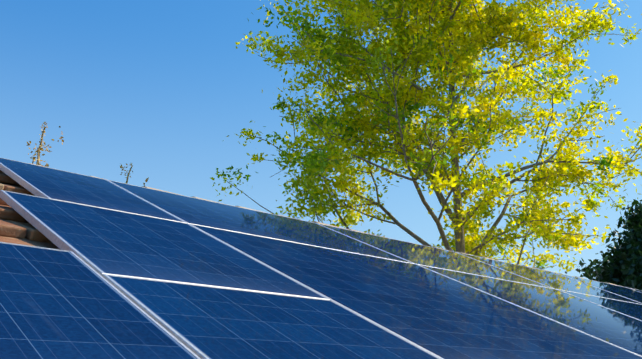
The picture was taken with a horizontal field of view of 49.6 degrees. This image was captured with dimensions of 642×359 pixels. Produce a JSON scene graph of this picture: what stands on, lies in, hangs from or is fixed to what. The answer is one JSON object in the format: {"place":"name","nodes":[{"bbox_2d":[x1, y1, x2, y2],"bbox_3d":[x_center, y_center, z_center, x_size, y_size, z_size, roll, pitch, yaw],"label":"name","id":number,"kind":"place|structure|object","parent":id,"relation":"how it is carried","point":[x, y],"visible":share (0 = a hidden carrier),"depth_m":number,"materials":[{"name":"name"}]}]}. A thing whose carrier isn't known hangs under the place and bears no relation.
{"place":"outdoors","nodes":[
{"label":"outdoors","id":0,"kind":"place"},
{"bbox_2d":[0,170,60,249],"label":"roof tiles","id":1,"kind":"object","parent":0,"point":[16,227],"depth_m":2.45,"materials":[{"name":"brown tile"}]},
{"bbox_2d":[0,0,641,278],"label":"sky","id":2,"kind":"structure","parent":0,"point":[158,87],"materials":[{"name":"blue"}]},
{"label":"ground","id":3,"kind":"structure","parent":0,"visible":0},
{"bbox_2d":[26,122,63,166],"bbox_3d":[-3.437,2.491,7.634,0.522,6.713,0.500,8,-18,-23],"label":"dry sapling","id":4,"kind":"object","parent":3,"relation":"on","point":[39,152],"visible":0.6,"depth_m":8.54,"materials":[{"name":"brown plant"}]},
{"bbox_2d":[120,163,148,185],"bbox_3d":[-3.043,2.951,9.639,0.598,6.983,1.012,-3,-17,13],"label":"dry sapling","id":5,"kind":"object","parent":3,"relation":"on","point":[128,174],"visible":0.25,"depth_m":10.88,"materials":[{"name":"green plant"}]},
{"bbox_2d":[210,0,641,271],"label":"locust tree","id":6,"kind":"object","parent":3,"relation":"on","point":[414,44],"visible":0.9,"depth_m":15.23,"materials":[{"name":"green plant"}]},
{"bbox_2d":[565,199,641,289],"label":"bush","id":7,"kind":"object","parent":3,"relation":"on","point":[622,266],"visible":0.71,"depth_m":36.84,"materials":[{"name":"green plant"}]},
{"bbox_3d":[0.229,2.786,4.945,13.300,4.648,8.508,15,-22,-40],"label":"house","id":8,"kind":"object","parent":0,"visible":0},
{"bbox_3d":[-1.289,2.031,6.937,14.000,0.200,5.064,15,-46,-40],"label":"roof","id":9,"kind":"object","parent":8,"relation":"on","visible":0},
{"bbox_2d":[0,158,185,222],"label":"solar panel","id":10,"kind":"object","parent":9,"relation":"on","point":[50,183],"visible":0.85,"depth_m":3.49,"materials":[{"name":"glass"},{"name":"silicon"},{"name":"aluminium"}]},
{"bbox_2d":[0,242,200,358],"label":"solar panel","id":11,"kind":"object","parent":9,"relation":"on","point":[58,304],"visible":1,"depth_m":1.55,"materials":[{"name":"glass"}]},
{"bbox_2d":[0,190,329,299],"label":"solar panel","id":12,"kind":"object","parent":9,"relation":"on","point":[100,241],"visible":0.88,"depth_m":2.55,"materials":[{"name":"glass"},{"name":"silicon"},{"name":"aluminium"}]},
{"bbox_2d":[106,179,413,263],"bbox_3d":[-0.353,0.284,4.346,1.688,0.029,1.074,15,2,-40],"label":"solar panel","id":13,"kind":"object","parent":9,"relation":"on","point":[196,211],"visible":0.79,"depth_m":4.23,"materials":[{"name":"glass"},{"name":"silicon"},{"name":"aluminium"}]},
{"bbox_2d":[102,274,440,358],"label":"solar panel","id":14,"kind":"object","parent":9,"relation":"on","point":[206,322],"visible":0.92,"depth_m":1.94,"materials":[{"name":"glass"},{"name":"silicon"},{"name":"aluminium"}]},
{"bbox_2d":[29,163,618,285],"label":"ridge caps","id":15,"kind":"object","parent":9,"relation":"on","point":[336,226],"visible":0.04,"depth_m":5.55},
{"bbox_2d":[188,223,641,358],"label":"solar panel","id":16,"kind":"object","parent":9,"relation":"on","point":[437,314],"visible":0.88,"depth_m":3.07,"materials":[{"name":"glass"},{"name":"silicon"},{"name":"aluminium"}]},
{"bbox_2d":[317,223,553,288],"bbox_3d":[0.911,0.616,5.435,1.690,0.029,1.074,15,2,-40],"label":"solar panel","id":17,"kind":"object","parent":9,"relation":"on","point":[419,254],"visible":0.81,"depth_m":5.35,"materials":[{"name":"glass"},{"name":"silicon"},{"name":"aluminium"}]},
{"bbox_2d":[417,264,641,355],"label":"solar panel","id":18,"kind":"object","parent":9,"relation":"on","point":[615,328],"visible":0.85,"depth_m":4.36,"materials":[{"name":"glass"},{"name":"silicon"},{"name":"aluminium"}]},
{"bbox_2d":[456,252,641,303],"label":"solar panel","id":19,"kind":"object","parent":9,"relation":"on","point":[552,280],"visible":0.79,"depth_m":6.46,"materials":[{"name":"glass"},{"name":"silicon"},{"name":"aluminium"}]},
{"bbox_2d":[554,272,641,302],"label":"solar panel","id":20,"kind":"object","parent":9,"relation":"on","point":[631,294],"visible":0.82,"depth_m":7.56,"materials":[{"name":"glass"},{"name":"silicon"},{"name":"aluminium"}]},
{"bbox_2d":[557,289,641,320],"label":"solar panel","id":21,"kind":"object","parent":9,"relation":"on","point":[633,310],"visible":0.81,"depth_m":5.64,"materials":[{"name":"glass"},{"name":"silicon"},{"name":"aluminium"}]}
]}

